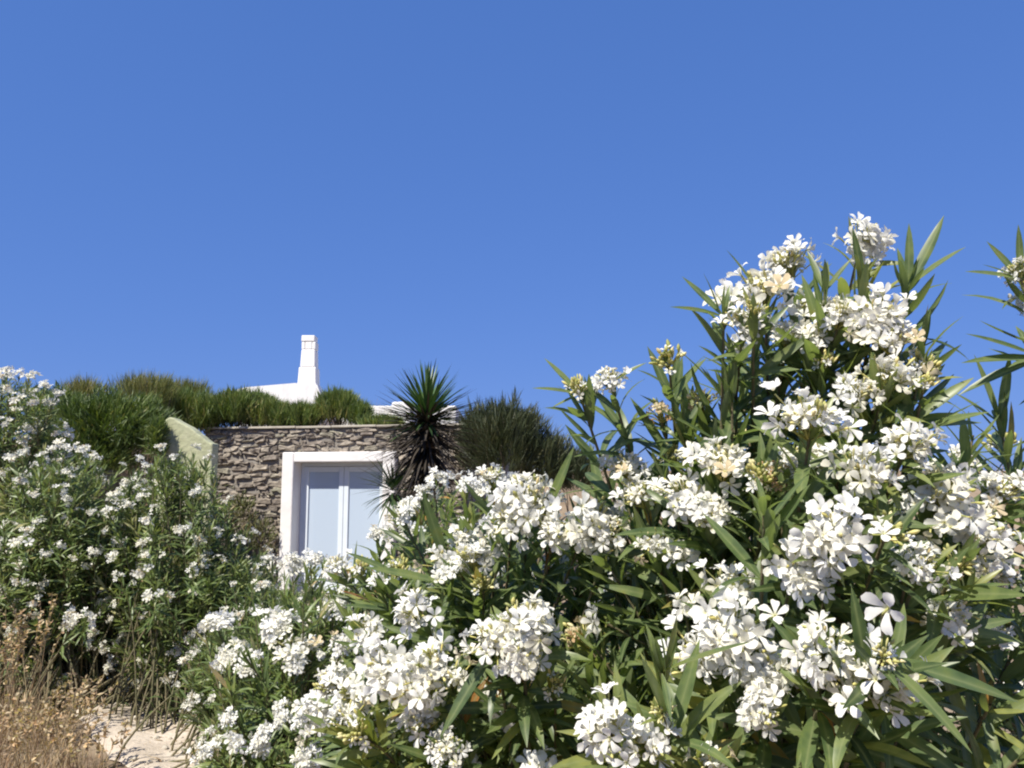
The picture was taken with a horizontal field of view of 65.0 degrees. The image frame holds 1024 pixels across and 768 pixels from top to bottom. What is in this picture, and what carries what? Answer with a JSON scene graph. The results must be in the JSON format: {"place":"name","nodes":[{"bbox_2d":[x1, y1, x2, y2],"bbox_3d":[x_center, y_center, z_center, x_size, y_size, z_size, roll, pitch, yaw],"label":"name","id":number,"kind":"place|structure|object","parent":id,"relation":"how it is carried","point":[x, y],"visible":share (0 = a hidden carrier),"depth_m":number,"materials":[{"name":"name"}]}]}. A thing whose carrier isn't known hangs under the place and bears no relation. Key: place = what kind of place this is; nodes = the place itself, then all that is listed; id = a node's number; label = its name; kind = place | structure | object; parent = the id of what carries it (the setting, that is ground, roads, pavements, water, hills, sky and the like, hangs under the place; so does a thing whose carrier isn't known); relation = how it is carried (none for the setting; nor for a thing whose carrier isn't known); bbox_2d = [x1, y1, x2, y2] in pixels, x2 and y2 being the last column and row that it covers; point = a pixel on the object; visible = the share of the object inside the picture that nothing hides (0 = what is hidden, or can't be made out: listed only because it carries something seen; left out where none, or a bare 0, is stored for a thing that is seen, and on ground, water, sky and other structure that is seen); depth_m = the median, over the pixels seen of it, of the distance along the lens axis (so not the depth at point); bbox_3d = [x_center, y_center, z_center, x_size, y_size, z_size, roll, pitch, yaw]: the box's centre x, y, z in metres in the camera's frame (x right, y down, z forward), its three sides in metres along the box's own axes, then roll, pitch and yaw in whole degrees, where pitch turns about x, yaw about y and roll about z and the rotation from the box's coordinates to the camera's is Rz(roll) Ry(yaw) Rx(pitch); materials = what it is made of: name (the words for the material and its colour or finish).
{"place":"outdoors","nodes":[
{"label":"outdoors","id":0,"kind":"place"},
{"bbox_2d":[0,652,123,767],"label":"dry grass","id":1,"kind":"structure","parent":0,"point":[29,759],"depth_m":4.54,"materials":[{"name":"brown plant"}]},
{"bbox_2d":[66,664,203,767],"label":"path","id":2,"kind":"structure","parent":0,"point":[137,745],"depth_m":5.01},
{"bbox_2d":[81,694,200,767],"bbox_3d":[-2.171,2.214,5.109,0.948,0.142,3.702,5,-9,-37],"label":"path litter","id":3,"kind":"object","parent":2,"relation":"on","point":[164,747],"visible":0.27,"depth_m":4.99,"materials":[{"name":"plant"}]},
{"bbox_2d":[0,444,1023,767],"bbox_3d":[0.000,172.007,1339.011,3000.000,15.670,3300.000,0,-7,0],"label":"ground","id":4,"kind":"structure","parent":0,"point":[562,512],"depth_m":10.44,"materials":[{"name":"brown soil"}]},
{"bbox_2d":[0,596,30,744],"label":"dry weed","id":5,"kind":"object","parent":4,"relation":"on","point":[17,643],"visible":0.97,"depth_m":4.77,"materials":[{"name":"brown plant"}]},
{"bbox_2d":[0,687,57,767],"bbox_3d":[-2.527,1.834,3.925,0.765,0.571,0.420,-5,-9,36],"label":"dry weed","id":6,"kind":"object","parent":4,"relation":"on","point":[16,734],"visible":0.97,"depth_m":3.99,"materials":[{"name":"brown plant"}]},
{"bbox_2d":[0,593,75,745],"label":"dry weed","id":7,"kind":"object","parent":4,"relation":"on","point":[39,626],"visible":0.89,"depth_m":4.95,"materials":[{"name":"brown plant"}]},
{"bbox_2d":[0,365,87,576],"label":"oleander bush","id":8,"kind":"object","parent":4,"relation":"on","point":[13,402],"visible":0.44,"depth_m":7.61,"materials":[{"name":"white plant"}]},
{"bbox_2d":[3,680,117,767],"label":"dry weed","id":9,"kind":"object","parent":4,"relation":"on","point":[71,715],"visible":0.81,"depth_m":4.24,"materials":[{"name":"brown plant"}]},
{"bbox_2d":[38,672,103,767],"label":"dry weed","id":10,"kind":"object","parent":4,"relation":"on","point":[87,702],"visible":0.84,"depth_m":4.49,"materials":[{"name":"brown plant"}]},
{"bbox_2d":[0,437,169,724],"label":"oleander bush","id":11,"kind":"object","parent":4,"relation":"on","point":[39,561],"visible":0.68,"depth_m":5.70,"materials":[{"name":"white plant"}]},
{"bbox_2d":[42,718,130,767],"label":"dry weed","id":12,"kind":"object","parent":4,"relation":"on","point":[69,737],"visible":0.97,"depth_m":4.09,"materials":[{"name":"brown plant"}]},
{"bbox_2d":[5,378,194,551],"bbox_3d":[-5.480,1.438,10.553,2.498,3.135,1.951,0,-7,0],"label":"bank shrub","id":13,"kind":"object","parent":4,"relation":"on","point":[138,423],"visible":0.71,"depth_m":10.22,"materials":[{"name":"green plant"}]},
{"bbox_2d":[53,368,223,511],"bbox_3d":[-5.855,0.863,12.520,2.250,2.299,2.173,0,-7,0],"label":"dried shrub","id":14,"kind":"object","parent":4,"relation":"on","point":[164,384],"visible":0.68,"depth_m":12.04,"materials":[{"name":"green plant"}]},
{"bbox_2d":[152,417,217,614],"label":"wing wall","id":15,"kind":"structure","parent":4,"relation":"on","point":[184,436],"depth_m":10.19,"materials":[{"name":"beige paint"}]},
{"bbox_2d":[46,443,324,733],"bbox_3d":[-2.209,1.422,5.940,1.849,1.980,1.845,0,-7,0],"label":"oleander bush","id":16,"kind":"object","parent":4,"relation":"on","point":[189,592],"visible":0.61,"depth_m":5.57,"materials":[{"name":"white plant"}]},
{"bbox_2d":[112,554,364,767],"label":"oleander bush","id":17,"kind":"object","parent":4,"relation":"on","point":[193,700],"visible":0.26,"depth_m":4.64,"materials":[{"name":"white plant"}]},
{"bbox_2d":[113,402,386,498],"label":"roof grass","id":18,"kind":"structure","parent":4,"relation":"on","point":[269,425],"depth_m":12.99,"materials":[{"name":"green plant"}]},
{"bbox_2d":[186,548,403,767],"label":"oleander bush","id":19,"kind":"object","parent":4,"relation":"on","point":[286,734],"visible":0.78,"depth_m":2.64,"materials":[{"name":"white plant"}]},
{"bbox_2d":[242,335,463,426],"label":"white house","id":20,"kind":"structure","parent":4,"relation":"on","point":[306,385],"depth_m":20.18,"materials":[{"name":"white paint"}]},
{"bbox_2d":[201,423,523,594],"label":"stone house","id":21,"kind":"structure","parent":4,"relation":"on","point":[304,485],"depth_m":11.99,"materials":[{"name":"stone"}]},
{"bbox_2d":[162,383,222,433],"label":"roof shrub","id":22,"kind":"object","parent":21,"relation":"on","point":[178,407],"visible":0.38,"depth_m":12.39,"materials":[{"name":"green plant"}]},
{"bbox_2d":[182,385,282,433],"bbox_3d":[-4.458,0.391,12.795,1.604,0.845,1.096,6,-9,-39],"label":"roof shrub","id":23,"kind":"object","parent":21,"relation":"on","point":[197,407],"visible":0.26,"depth_m":12.31,"materials":[{"name":"green plant"}]},
{"bbox_2d":[199,384,288,429],"bbox_3d":[-4.166,0.370,12.627,1.524,0.847,1.363,0,-7,0],"label":"roof shrub","id":24,"kind":"object","parent":21,"relation":"on","point":[240,403],"visible":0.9,"depth_m":12.33,"materials":[{"name":"green plant"}]},
{"bbox_2d":[265,397,325,425],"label":"roof shrub","id":25,"kind":"object","parent":21,"relation":"on","point":[300,413],"visible":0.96,"depth_m":12.31,"materials":[{"name":"green plant"}]},
{"bbox_2d":[298,462,382,593],"bbox_3d":[-2.496,2.137,11.926,1.405,1.930,0.082,-2,-7,13],"label":"glazed door","id":26,"kind":"structure","parent":21,"relation":"in","point":[334,517],"depth_m":11.95,"materials":[{"name":"paint"}]},
{"bbox_2d":[311,381,375,425],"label":"roof shrub","id":27,"kind":"object","parent":21,"relation":"on","point":[345,404],"visible":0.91,"depth_m":12.47,"materials":[{"name":"green plant"}]},
{"bbox_2d":[352,410,405,424],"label":"roof shrub","id":28,"kind":"object","parent":21,"relation":"on","point":[368,419],"visible":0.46,"depth_m":12.08,"materials":[{"name":"green plant"}]},
{"bbox_2d":[304,466,539,743],"bbox_3d":[-0.289,1.193,3.108,0.992,1.731,0.980,-7,-10,44],"label":"oleander bush","id":29,"kind":"object","parent":4,"relation":"on","point":[461,486],"visible":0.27,"depth_m":2.86,"materials":[{"name":"white plant"}]},
{"bbox_2d":[355,361,498,613],"bbox_3d":[-1.044,1.241,9.540,1.613,3.125,1.671,-5,-9,36],"label":"yucca","id":30,"kind":"object","parent":4,"relation":"on","point":[424,426],"visible":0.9,"depth_m":9.44,"materials":[{"name":"green plant"}]},
{"bbox_2d":[304,443,697,767],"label":"oleander bush","id":31,"kind":"object","parent":4,"relation":"on","point":[471,696],"visible":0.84,"depth_m":1.48,"materials":[{"name":"white plant"}]},
{"bbox_2d":[3,434,1023,518],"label":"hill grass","id":32,"kind":"structure","parent":4,"relation":"on","point":[607,471],"depth_m":23.27,"materials":[{"name":"green plant"}]},
{"bbox_2d":[451,385,604,594],"bbox_3d":[0.212,1.516,11.165,2.258,3.050,1.780,0,-7,0],"label":"dark shrub","id":33,"kind":"object","parent":4,"relation":"on","point":[523,444],"visible":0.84,"depth_m":10.91,"materials":[{"name":"green plant"}]},
{"bbox_2d":[535,212,1023,767],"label":"oleander bush","id":34,"kind":"object","parent":4,"relation":"on","point":[839,608],"visible":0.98,"depth_m":1.13,"materials":[{"name":"white plant"}]},
{"bbox_2d":[557,475,1023,755],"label":"oleander bush","id":35,"kind":"object","parent":4,"relation":"on","point":[984,671],"depth_m":2.42,"materials":[{"name":"green plant"}]},
{"bbox_2d":[930,225,1023,767],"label":"oleander bush","id":36,"kind":"object","parent":4,"relation":"on","point":[1002,441],"visible":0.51,"depth_m":1.60,"materials":[{"name":"green plant"}]},
{"bbox_2d":[0,0,1023,470],"label":"sky","id":37,"kind":"structure","parent":0,"point":[486,191],"materials":[{"name":"blue"}]}
]}

